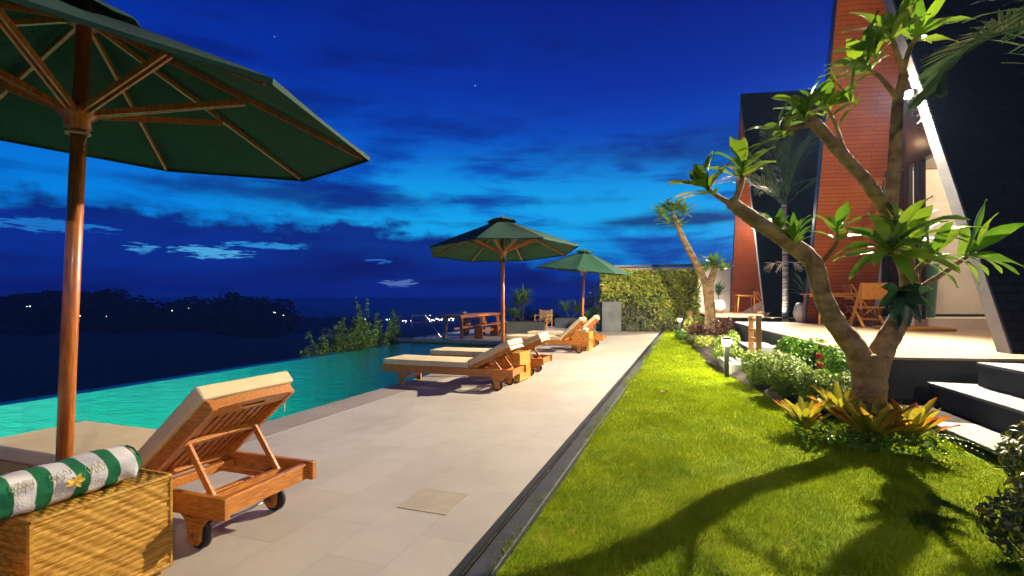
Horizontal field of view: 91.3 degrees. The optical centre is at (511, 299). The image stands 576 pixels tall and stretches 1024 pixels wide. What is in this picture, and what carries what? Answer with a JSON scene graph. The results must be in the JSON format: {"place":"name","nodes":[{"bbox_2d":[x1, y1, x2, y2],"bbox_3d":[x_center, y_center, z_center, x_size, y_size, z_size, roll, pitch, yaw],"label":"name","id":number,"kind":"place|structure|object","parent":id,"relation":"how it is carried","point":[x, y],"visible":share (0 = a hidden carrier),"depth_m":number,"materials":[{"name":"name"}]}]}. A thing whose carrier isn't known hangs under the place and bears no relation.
{"place":"outdoors","nodes":[
{"label":"outdoors","id":0,"kind":"place"},
{"bbox_2d":[0,342,494,437],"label":"pool basin","id":1,"kind":"object","parent":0,"point":[122,418],"visible":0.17,"depth_m":8.38,"materials":[{"name":"tile"}]},
{"bbox_2d":[0,342,496,433],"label":"pool water","id":2,"kind":"structure","parent":1,"relation":"in","point":[408,349],"depth_m":8.81,"materials":[{"name":"teal liquid"}]},
{"bbox_2d":[244,344,549,443],"bbox_3d":[-2.346,1.373,4.910,0.450,0.253,19.700,0,0,19],"label":"pool coping","id":3,"kind":"object","parent":1,"relation":"on","point":[278,425],"visible":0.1,"depth_m":5.83,"materials":[{"name":"stone"}]},
{"bbox_2d":[0,319,543,402],"bbox_3d":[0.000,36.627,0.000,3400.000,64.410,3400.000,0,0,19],"label":"hillside","id":4,"kind":"structure","parent":0,"point":[29,366],"depth_m":143.65,"materials":[{"name":"black"}]},
{"bbox_2d":[0,289,61,335],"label":"distant tree","id":5,"kind":"object","parent":4,"relation":"on","point":[8,304],"visible":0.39,"depth_m":236.28,"materials":[{"name":"green plant"}]},
{"bbox_2d":[11,292,118,334],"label":"distant tree","id":6,"kind":"object","parent":4,"relation":"on","point":[88,320],"visible":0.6,"depth_m":226.12,"materials":[{"name":"green plant"}]},
{"bbox_2d":[47,290,116,334],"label":"distant tree","id":7,"kind":"object","parent":4,"relation":"on","point":[97,294],"visible":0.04,"depth_m":245.32,"materials":[{"name":"green plant"}]},
{"bbox_2d":[41,287,143,332],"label":"distant tree","id":8,"kind":"object","parent":4,"relation":"on","point":[118,296],"visible":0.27,"depth_m":244.50,"materials":[{"name":"green plant"}]},
{"bbox_2d":[91,298,165,333],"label":"distant tree","id":9,"kind":"object","parent":4,"relation":"on","point":[110,329],"visible":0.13,"depth_m":247.33,"materials":[{"name":"green plant"}]},
{"bbox_2d":[95,300,180,333],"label":"distant tree","id":10,"kind":"object","parent":4,"relation":"on","point":[131,316],"visible":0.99,"depth_m":235.26,"materials":[{"name":"green plant"}]},
{"bbox_2d":[151,304,196,331],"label":"distant tree","id":11,"kind":"object","parent":4,"relation":"on","point":[175,328],"visible":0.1,"depth_m":276.41,"materials":[{"name":"green plant"}]},
{"bbox_2d":[161,299,201,330],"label":"distant tree","id":12,"kind":"object","parent":4,"relation":"on","point":[178,319],"visible":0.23,"depth_m":278.77,"materials":[{"name":"green plant"}]},
{"bbox_2d":[151,298,231,333],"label":"distant tree","id":13,"kind":"object","parent":4,"relation":"on","point":[218,300],"visible":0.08,"depth_m":286.05,"materials":[{"name":"green plant"}]},
{"bbox_2d":[164,296,239,336],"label":"distant tree","id":14,"kind":"object","parent":4,"relation":"on","point":[206,314],"visible":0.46,"depth_m":272.05,"materials":[{"name":"green plant"}]},
{"bbox_2d":[205,292,271,335],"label":"distant tree","id":15,"kind":"object","parent":4,"relation":"on","point":[251,300],"visible":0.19,"depth_m":292.88,"materials":[{"name":"green plant"}]},
{"bbox_2d":[215,292,278,337],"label":"distant tree","id":16,"kind":"object","parent":4,"relation":"on","point":[241,314],"visible":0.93,"depth_m":276.53,"materials":[{"name":"green plant"}]},
{"bbox_2d":[246,296,300,337],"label":"distant tree","id":17,"kind":"object","parent":4,"relation":"on","point":[265,305],"visible":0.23,"depth_m":299.44,"materials":[{"name":"green plant"}]},
{"bbox_2d":[258,302,301,337],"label":"distant tree","id":18,"kind":"object","parent":4,"relation":"on","point":[290,319],"visible":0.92,"depth_m":286.75,"materials":[{"name":"green plant"}]},
{"bbox_2d":[302,315,338,334],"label":"distant tree","id":19,"kind":"object","parent":4,"relation":"on","point":[316,321],"visible":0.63,"depth_m":607.65,"materials":[{"name":"green plant"}]},
{"bbox_2d":[324,316,363,332],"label":"distant tree","id":20,"kind":"object","parent":4,"relation":"on","point":[331,324],"visible":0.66,"depth_m":576.74,"materials":[{"name":"green plant"}]},
{"bbox_2d":[327,297,391,350],"bbox_3d":[-4.585,1.458,15.261,2.104,3.151,2.061,0,0,19],"label":"bamboo bush","id":21,"kind":"object","parent":4,"relation":"on","point":[361,340],"visible":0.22,"depth_m":15.06,"materials":[{"name":"green plant"}]},
{"bbox_2d":[349,316,382,330],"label":"distant tree","id":22,"kind":"object","parent":4,"relation":"on","point":[370,321],"visible":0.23,"depth_m":628.64,"materials":[{"name":"green plant"}]},
{"bbox_2d":[515,308,559,326],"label":"distant tree","id":23,"kind":"object","parent":4,"relation":"on","point":[528,318],"visible":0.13,"depth_m":179.08,"materials":[{"name":"green plant"}]},
{"bbox_2d":[152,302,598,320],"bbox_3d":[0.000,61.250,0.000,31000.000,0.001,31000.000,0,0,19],"label":"sea","id":24,"kind":"structure","parent":0,"point":[406,310],"depth_m":3435.53,"materials":[{"name":"liquid"}]},
{"bbox_2d":[153,331,660,575],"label":"pool deck","id":25,"kind":"structure","parent":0,"point":[485,445],"depth_m":3.62,"materials":[{"name":"stone"}]},
{"bbox_2d":[0,468,172,575],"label":"side table","id":26,"kind":"object","parent":25,"relation":"on","point":[123,528],"visible":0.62,"depth_m":2.03,"materials":[{"name":"wicker"}]},
{"bbox_2d":[0,445,141,519],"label":"rolled towel","id":27,"kind":"object","parent":26,"relation":"on","point":[32,489],"visible":1,"depth_m":1.96,"materials":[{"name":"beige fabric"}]},
{"bbox_2d":[0,371,315,548],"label":"sun lounger","id":28,"kind":"object","parent":25,"relation":"on","point":[216,426],"visible":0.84,"depth_m":2.78,"materials":[{"name":"brown wood"}]},
{"bbox_2d":[0,0,369,461],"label":"parasol","id":29,"kind":"object","parent":25,"relation":"on","point":[81,81],"visible":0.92,"depth_m":2.56,"materials":[{"name":"green fabric"}]},
{"bbox_2d":[397,488,469,514],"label":"odd paving slab","id":30,"kind":"structure","parent":25,"relation":"on","point":[437,501],"depth_m":3.09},
{"bbox_2d":[382,338,526,390],"bbox_3d":[-0.852,0.902,7.341,2.050,0.696,0.620,0,0,19],"label":"sun lounger","id":31,"kind":"object","parent":25,"relation":"on","point":[485,364],"visible":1,"depth_m":7.09,"materials":[{"name":"brown wood"}]},
{"bbox_2d":[429,332,552,375],"bbox_3d":[-0.371,0.902,8.645,2.050,0.696,0.620,0,0,18],"label":"sun lounger","id":32,"kind":"object","parent":25,"relation":"on","point":[538,360],"visible":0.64,"depth_m":8.50,"materials":[{"name":"beige fabric"}]},
{"bbox_2d":[430,216,578,342],"bbox_3d":[-0.150,-0.070,8.175,2.312,2.639,2.308,0,0,-6],"label":"parasol","id":33,"kind":"object","parent":25,"relation":"on","point":[502,239],"visible":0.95,"depth_m":8.23,"materials":[{"name":"green fabric"}]},
{"bbox_2d":[496,349,530,382],"bbox_3d":[0.000,1.024,7.772,0.442,0.452,0.542,0,0,19],"label":"side table","id":34,"kind":"object","parent":25,"relation":"on","point":[522,358],"visible":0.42,"depth_m":7.56,"materials":[{"name":"brown wood"}]},
{"bbox_2d":[505,317,593,352],"bbox_3d":[0.908,0.831,12.092,2.050,0.838,0.620,0,0,20],"label":"sun lounger","id":35,"kind":"object","parent":25,"relation":"on","point":[565,338],"visible":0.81,"depth_m":11.70,"materials":[{"name":"brown wood"}]},
{"bbox_2d":[463,337,657,575],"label":"drain channel","id":36,"kind":"object","parent":25,"relation":"in","point":[536,486],"visible":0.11,"depth_m":3.38,"materials":[{"name":"black metal"}]},
{"bbox_2d":[449,331,661,575],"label":"drain grate","id":37,"kind":"object","parent":36,"relation":"on","point":[464,564],"visible":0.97,"depth_m":3.20,"materials":[{"name":"black metal"}]},
{"bbox_2d":[528,315,605,346],"bbox_3d":[1.478,0.831,13.586,2.050,0.838,0.620,0,0,18],"label":"sun lounger","id":38,"kind":"object","parent":25,"relation":"on","point":[592,321],"visible":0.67,"depth_m":13.34,"materials":[{"name":"brown wood"}]},
{"bbox_2d":[571,331,592,350],"bbox_3d":[1.752,1.024,12.456,0.442,0.452,0.542,0,0,19],"label":"side table","id":39,"kind":"object","parent":25,"relation":"on","point":[587,335],"visible":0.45,"depth_m":12.23,"materials":[{"name":"wood"}]},
{"bbox_2d":[537,248,630,328],"bbox_3d":[1.837,-0.043,12.967,2.246,2.588,2.257,0,0,36],"label":"parasol","id":40,"kind":"object","parent":25,"relation":"on","point":[584,260],"visible":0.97,"depth_m":12.45,"materials":[{"name":"green fabric"}]},
{"bbox_2d":[601,302,620,331],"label":"concrete pillar","id":41,"kind":"structure","parent":25,"relation":"on","point":[610,316],"depth_m":19.33,"materials":[{"name":"grey concrete"}]},
{"bbox_2d":[0,0,832,301],"label":"sky","id":42,"kind":"structure","parent":0,"point":[568,120],"materials":[{"name":"blue"}]},
{"bbox_2d":[399,326,566,347],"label":"terrace","id":43,"kind":"structure","parent":0,"point":[456,335],"depth_m":16.93,"materials":[{"name":"stone"}]},
{"bbox_2d":[411,314,440,337],"bbox_3d":[-2.815,0.885,16.224,0.134,0.830,1.212,0,0,41],"label":"railing","id":44,"kind":"object","parent":43,"relation":"on","point":[418,322],"visible":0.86,"depth_m":16.18,"materials":[{"name":"black metal"}]},
{"bbox_2d":[394,337,500,343],"bbox_3d":[-1.234,1.262,15.100,5.130,0.095,0.380,0,0,19],"label":"terrace edge stone","id":45,"kind":"object","parent":43,"relation":"on","point":[442,340],"visible":0.51,"depth_m":15.22,"materials":[{"name":"grey stone"}]},
{"bbox_2d":[441,314,482,338],"bbox_3d":[-1.601,0.874,16.449,0.739,0.767,1.800,0,0,19],"label":"picnic table","id":46,"kind":"object","parent":43,"relation":"on","point":[462,327],"visible":0.84,"depth_m":15.84,"materials":[{"name":"brown wood"}]},
{"bbox_2d":[466,312,500,335],"bbox_3d":[-1.014,0.874,18.235,0.739,0.767,1.800,0,0,19],"label":"picnic table","id":47,"kind":"object","parent":43,"relation":"on","point":[485,314],"visible":0.63,"depth_m":17.63,"materials":[{"name":"brown wood"}]},
{"bbox_2d":[472,323,499,338],"bbox_3d":[-0.837,1.030,16.572,0.300,0.440,1.650,0,0,19],"label":"bench","id":48,"kind":"object","parent":43,"relation":"on","point":[479,331],"visible":0.99,"depth_m":16.26,"materials":[{"name":"brown wood"}]},
{"bbox_2d":[506,321,544,333],"bbox_3d":[0.487,1.075,18.710,1.450,0.550,0.550,0,0,-1],"label":"planter box","id":49,"kind":"object","parent":43,"relation":"on","point":[515,327],"visible":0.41,"depth_m":18.43,"materials":[{"name":"concrete"}]},
{"bbox_2d":[505,305,522,320],"bbox_3d":[0.025,0.506,18.625,1.000,0.658,0.724,0,0,19],"label":"dracaena","id":50,"kind":"object","parent":49,"relation":"on","point":[513,311],"visible":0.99,"depth_m":18.54,"materials":[{"name":"green plant"}]},
{"bbox_2d":[508,285,535,320],"bbox_3d":[0.365,0.099,18.722,1.156,1.467,1.106,0,0,-9],"label":"dracaena","id":51,"kind":"object","parent":49,"relation":"on","point":[522,296],"visible":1,"depth_m":18.64,"materials":[{"name":"green plant"}]},
{"bbox_2d":[534,309,551,330],"bbox_3d":[1.270,0.820,20.133,0.590,0.860,0.500,0,0,31],"label":"canvas chair","id":52,"kind":"object","parent":43,"relation":"on","point":[546,315],"visible":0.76,"depth_m":20.21,"materials":[{"name":"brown wood"}]},
{"bbox_2d":[555,317,589,327],"bbox_3d":[3.306,1.075,21.649,3.000,0.550,0.500,0,0,32],"label":"planter box","id":53,"kind":"object","parent":43,"relation":"on","point":[563,322],"visible":0.28,"depth_m":22.00,"materials":[{"name":"grey concrete"}]},
{"bbox_2d":[558,299,581,318],"bbox_3d":[2.574,0.377,21.955,1.562,0.927,0.930,0,0,-28],"label":"dracaena","id":54,"kind":"object","parent":53,"relation":"on","point":[565,306],"visible":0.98,"depth_m":21.88,"materials":[{"name":"green plant"}]},
{"bbox_2d":[599,268,694,332],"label":"garden wall","id":55,"kind":"structure","parent":43,"relation":"on","point":[677,269],"depth_m":19.98,"materials":[{"name":"beige paint"}]},
{"bbox_2d":[614,264,692,267],"bbox_3d":[5.434,-1.345,20.069,4.031,0.150,0.400,0,0,-2],"label":"wall coping","id":56,"kind":"object","parent":55,"relation":"on","point":[668,265],"depth_m":19.89,"materials":[{"name":"black"}]},
{"bbox_2d":[599,267,701,331],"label":"green wall","id":57,"kind":"structure","parent":43,"relation":"on","point":[657,300],"depth_m":19.68,"materials":[{"name":"green plant"}]},
{"bbox_2d":[487,330,1023,575],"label":"lawn","id":58,"kind":"structure","parent":0,"point":[986,455],"depth_m":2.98,"materials":[{"name":"green plant"}]},
{"bbox_2d":[465,332,663,575],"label":"kerb","id":59,"kind":"structure","parent":58,"relation":"on","point":[521,517],"depth_m":3.14,"materials":[{"name":"concrete"}]},
{"bbox_2d":[720,337,733,377],"bbox_3d":[3.566,0.965,8.307,0.200,0.670,0.200,0,0,19],"label":"bollard light","id":60,"kind":"object","parent":58,"relation":"on","point":[726,341],"visible":0.98,"depth_m":8.27,"materials":[{"name":"black metal"}]},
{"bbox_2d":[719,357,746,376],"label":"step block","id":61,"kind":"structure","parent":58,"relation":"on","point":[734,364],"depth_m":8.58,"materials":[{"name":"concrete"}]},
{"bbox_2d":[738,342,778,353],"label":"step block","id":62,"kind":"structure","parent":58,"relation":"on","point":[767,347],"depth_m":10.35,"materials":[{"name":"concrete"}]},
{"bbox_2d":[748,315,761,351],"bbox_3d":[4.403,0.711,9.072,0.090,0.870,0.690,0,0,14],"label":"wooden rack","id":63,"kind":"object","parent":62,"relation":"on","point":[757,329],"visible":0.84,"depth_m":8.81,"materials":[{"name":"brown wood"}]},
{"bbox_2d":[699,89,822,330],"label":"house","id":64,"kind":"structure","parent":58,"relation":"on","point":[753,253],"depth_m":23.05,"materials":[{"name":"black"}]},
{"bbox_2d":[714,300,725,312],"bbox_3d":[10.480,0.360,25.358,0.680,0.660,0.680,0,0,19],"label":"plant pot","id":65,"kind":"object","parent":64,"relation":"on","point":[720,306],"visible":0.76,"depth_m":25.11,"materials":[{"name":"beige ceramic"}]},
{"bbox_2d":[714,281,731,299],"bbox_3d":[10.495,-0.477,25.339,0.932,1.134,1.118,0,0,-39],"label":"dracaena","id":66,"kind":"object","parent":65,"relation":"on","point":[718,290],"visible":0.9,"depth_m":25.24,"materials":[{"name":"green plant"}]},
{"bbox_2d":[698,266,762,311],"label":"back wall","id":67,"kind":"structure","parent":64,"relation":"attached to","point":[724,277],"depth_m":28.22,"materials":[{"name":"white paint"}]},
{"bbox_2d":[734,295,756,312],"bbox_3d":[12.005,0.231,25.775,0.950,0.922,0.950,0,0,15],"label":"dining table","id":68,"kind":"object","parent":64,"relation":"on","point":[750,296],"visible":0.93,"depth_m":25.48,"materials":[{"name":"brown wood"}]},
{"bbox_2d":[771,393,840,428],"bbox_3d":[2.821,1.068,4.802,0.529,0.324,0.554,0,0,-27],"label":"bromeliad","id":69,"kind":"object","parent":58,"relation":"on","point":[807,412],"visible":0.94,"depth_m":4.70,"materials":[{"name":"yellow plant"}]},
{"bbox_2d":[807,381,872,418],"bbox_3d":[3.113,0.965,4.746,0.492,0.330,0.524,0,0,-13],"label":"bromeliad","id":70,"kind":"object","parent":58,"relation":"on","point":[838,397],"visible":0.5,"depth_m":4.76,"materials":[{"name":"yellow plant"}]},
{"bbox_2d":[828,396,921,441],"bbox_3d":[3.114,1.044,4.305,0.654,0.372,0.647,0,0,34],"label":"bromeliad","id":71,"kind":"object","parent":58,"relation":"on","point":[883,421],"visible":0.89,"depth_m":4.24,"materials":[{"name":"green plant"}]},
{"bbox_2d":[790,415,962,461],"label":"ground plants","id":72,"kind":"object","parent":58,"relation":"on","point":[844,435],"visible":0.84,"depth_m":4.26,"materials":[{"name":"green plant"}]},
{"bbox_2d":[734,0,1023,399],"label":"house","id":73,"kind":"structure","parent":58,"relation":"on","point":[963,156],"depth_m":8.76,"materials":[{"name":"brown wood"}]},
{"bbox_2d":[793,303,803,322],"bbox_3d":[8.832,0.390,15.124,0.600,0.600,0.600,0,0,19],"label":"plant pot","id":74,"kind":"object","parent":73,"relation":"on","point":[798,312],"visible":0.41,"depth_m":15.01,"materials":[{"name":"beige ceramic"}]},
{"bbox_2d":[788,273,806,302],"bbox_3d":[8.937,-0.393,15.150,1.094,1.105,1.024,0,0,-33],"label":"dracaena","id":75,"kind":"object","parent":74,"relation":"on","point":[803,284],"visible":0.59,"depth_m":15.11,"materials":[{"name":"green plant"}]},
{"bbox_2d":[800,293,863,324],"bbox_3d":[8.952,0.261,14.021,1.150,0.862,1.600,0,0,15],"label":"dining table","id":76,"kind":"object","parent":73,"relation":"on","point":[844,295],"visible":0.43,"depth_m":13.29,"materials":[{"name":"brown wood"}]},
{"bbox_2d":[842,284,880,325],"bbox_3d":[9.464,0.143,13.574,0.716,1.116,0.616,0,0,14],"label":"dining chair","id":77,"kind":"object","parent":73,"relation":"on","point":[846,288],"visible":0.67,"depth_m":13.42,"materials":[{"name":"brown wood"}]},
{"bbox_2d":[849,283,887,326],"bbox_3d":[9.025,0.143,12.661,0.616,1.116,0.716,0,0,13],"label":"dining chair","id":78,"kind":"object","parent":73,"relation":"on","point":[871,291],"visible":0.74,"depth_m":12.41,"materials":[{"name":"brown wood"}]},
{"bbox_2d":[888,170,903,314],"bbox_3d":[9.765,-1.265,12.687,0.012,3.870,1.062,0,0,15],"label":"glass door","id":79,"kind":"structure","parent":73,"relation":"in","point":[893,277],"depth_m":12.72,"materials":[{"name":"glass"}]},
{"bbox_2d":[872,326,956,330],"bbox_3d":[9.127,0.656,11.405,1.384,0.060,1.091,0,0,8],"label":"door mat","id":80,"kind":"object","parent":73,"relation":"on","point":[921,328],"depth_m":10.89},
{"bbox_2d":[904,89,939,128],"bbox_3d":[6.867,-3.232,8.384,0.359,0.756,0.711,0,0,10],"label":"floodlight","id":81,"kind":"object","parent":73,"relation":"attached to","point":[908,93],"visible":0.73,"depth_m":8.48,"materials":[{"name":"white metal"}]},
{"bbox_2d":[926,261,938,317],"bbox_3d":[10.409,-0.316,12.546,0.470,1.532,0.470,0,0,19],"label":"tall vase","id":82,"kind":"object","parent":73,"relation":"on","point":[931,272],"visible":0.4,"depth_m":12.37,"materials":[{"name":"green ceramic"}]},
{"bbox_2d":[865,397,960,440],"bbox_3d":[3.429,1.031,4.343,0.607,0.398,0.656,0,0,-17],"label":"bromeliad","id":83,"kind":"object","parent":58,"relation":"on","point":[924,418],"visible":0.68,"depth_m":4.23,"materials":[{"name":"yellow plant"}]},
{"bbox_2d":[848,431,982,457],"bbox_3d":[3.290,1.159,4.127,0.861,0.096,0.886,0,0,36],"label":"fern","id":84,"kind":"object","parent":58,"relation":"on","point":[904,442],"visible":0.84,"depth_m":4.08,"materials":[{"name":"green plant"}]},
{"bbox_2d":[903,0,1023,113],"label":"palm tree","id":85,"kind":"object","parent":58,"relation":"on","point":[937,72],"visible":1,"depth_m":3.93,"materials":[{"name":"green plant"}]},
{"bbox_2d":[927,362,1023,462],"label":"garden steps","id":86,"kind":"structure","parent":58,"relation":"on","point":[992,401],"depth_m":4.90,"materials":[{"name":"concrete"}]},
{"bbox_2d":[974,472,1023,561],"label":"shrub","id":87,"kind":"object","parent":58,"relation":"on","point":[1015,500],"visible":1,"depth_m":2.50,"materials":[{"name":"green plant"}]},
{"bbox_2d":[991,421,1023,477],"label":"shrub","id":88,"kind":"object","parent":58,"relation":"on","point":[1016,454],"visible":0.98,"depth_m":3.32,"materials":[{"name":"green plant"}]},
{"bbox_2d":[675,330,982,424],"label":"planting bed soil","id":89,"kind":"structure","parent":0,"point":[707,352],"depth_m":6.34,"materials":[{"name":"brown soil"}]},
{"bbox_2d":[674,330,687,339],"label":"shrub","id":90,"kind":"object","parent":89,"relation":"on","point":[679,334],"visible":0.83,"depth_m":15.61,"materials":[{"name":"green plant"}]},
{"bbox_2d":[646,195,732,334],"bbox_3d":[6.161,-1.119,17.076,2.977,5.016,1.319,0,0,-3],"label":"frangipani tree","id":91,"kind":"object","parent":89,"relation":"on","point":[708,292],"visible":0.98,"depth_m":17.00,"materials":[{"name":"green plant"}]},
{"bbox_2d":[683,333,697,343],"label":"shrub","id":92,"kind":"object","parent":89,"relation":"on","point":[690,339],"visible":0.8,"depth_m":14.34,"materials":[{"name":"green plant"}]},
{"bbox_2d":[683,316,704,332],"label":"shrub","id":93,"kind":"object","parent":89,"relation":"on","point":[694,321],"visible":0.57,"depth_m":17.62,"materials":[{"name":"green plant"}]},
{"bbox_2d":[688,320,707,335],"bbox_3d":[6.146,0.851,16.508,0.641,0.912,0.715,0,0,19],"label":"croton","id":94,"kind":"object","parent":89,"relation":"on","point":[699,329],"visible":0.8,"depth_m":16.44,"materials":[{"name":"brown plant"}]},
{"bbox_2d":[693,335,716,347],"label":"shrub","id":95,"kind":"object","parent":89,"relation":"on","point":[703,341],"visible":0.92,"depth_m":12.90,"materials":[{"name":"green plant"}]},
{"bbox_2d":[710,316,734,336],"bbox_3d":[6.775,0.909,16.078,0.779,0.795,0.708,0,0,19],"label":"croton","id":96,"kind":"object","parent":89,"relation":"on","point":[724,326],"visible":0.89,"depth_m":16.03,"materials":[{"name":"brown plant"}]},
{"bbox_2d":[712,330,741,349],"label":"shrub","id":97,"kind":"object","parent":89,"relation":"on","point":[736,340],"visible":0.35,"depth_m":11.79,"materials":[{"name":"green plant"}]},
{"bbox_2d":[712,344,744,358],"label":"shrub","id":98,"kind":"object","parent":89,"relation":"on","point":[734,351],"visible":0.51,"depth_m":9.80,"materials":[{"name":"green plant"}]},
{"bbox_2d":[702,118,821,321],"bbox_3d":[9.341,-2.349,17.346,4.644,7.203,4.062,0,0,5],"label":"palm tree","id":99,"kind":"object","parent":89,"relation":"on","point":[803,150],"visible":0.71,"depth_m":16.84,"materials":[{"name":"green plant"}]},
{"bbox_2d":[740,349,787,385],"bbox_3d":[3.795,1.018,7.466,0.704,0.583,0.944,0,0,-13],"label":"bush","id":100,"kind":"object","parent":89,"relation":"on","point":[754,365],"visible":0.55,"depth_m":7.39,"materials":[{"name":"green plant"}]},
{"bbox_2d":[760,353,813,396],"bbox_3d":[3.670,1.014,6.654,0.669,0.592,1.210,0,0,19],"label":"shrub","id":101,"kind":"object","parent":89,"relation":"on","point":[784,371],"visible":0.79,"depth_m":6.34,"materials":[{"name":"green plant"}]},
{"bbox_2d":[773,336,826,370],"bbox_3d":[4.792,0.954,8.128,0.786,0.711,1.170,0,0,-27],"label":"shrub","id":102,"kind":"object","parent":89,"relation":"on","point":[798,348],"visible":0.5,"depth_m":8.11,"materials":[{"name":"green plant"}]},
{"bbox_2d":[796,369,850,411],"bbox_3d":[3.672,1.056,5.732,0.693,0.507,0.748,0,0,-34],"label":"shrub","id":103,"kind":"object","parent":89,"relation":"on","point":[806,380],"visible":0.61,"depth_m":5.66,"materials":[{"name":"green plant"}]},
{"bbox_2d":[814,343,850,379],"bbox_3d":[4.494,0.962,6.725,0.728,0.698,1.284,0,0,31],"label":"flowering shrub","id":104,"kind":"object","parent":89,"relation":"on","point":[835,364],"visible":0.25,"depth_m":6.51,"materials":[{"name":"green plant"}]},
{"bbox_2d":[663,0,1023,442],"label":"frangipani tree","id":105,"kind":"object","parent":89,"relation":"on","point":[894,225],"visible":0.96,"depth_m":4.52,"materials":[{"name":"green plant"}]},
{"label":"ground under villas","id":106,"kind":"structure","parent":0,"visible":0},
{"bbox_2d":[299,329,331,357],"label":"bamboo bush","id":107,"kind":"object","parent":106,"relation":"on","point":[329,350],"visible":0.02,"depth_m":13.38,"materials":[{"name":"green plant"}]},
{"bbox_2d":[314,318,358,354],"bbox_3d":[-4.851,1.792,14.077,1.667,2.593,1.622,0,0,-31],"label":"bamboo bush","id":108,"kind":"object","parent":106,"relation":"on","point":[337,346],"visible":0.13,"depth_m":14.08,"materials":[{"name":"green plant"}]},
{"bbox_2d":[373,308,404,345],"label":"bamboo bush","id":109,"kind":"object","parent":106,"relation":"on","point":[394,333],"visible":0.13,"depth_m":16.23,"materials":[{"name":"green plant"}]},
{"bbox_2d":[580,281,598,315],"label":"shrub","id":110,"kind":"object","parent":106,"relation":"on","point":[594,300],"visible":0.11,"depth_m":24.31,"materials":[{"name":"green plant"}]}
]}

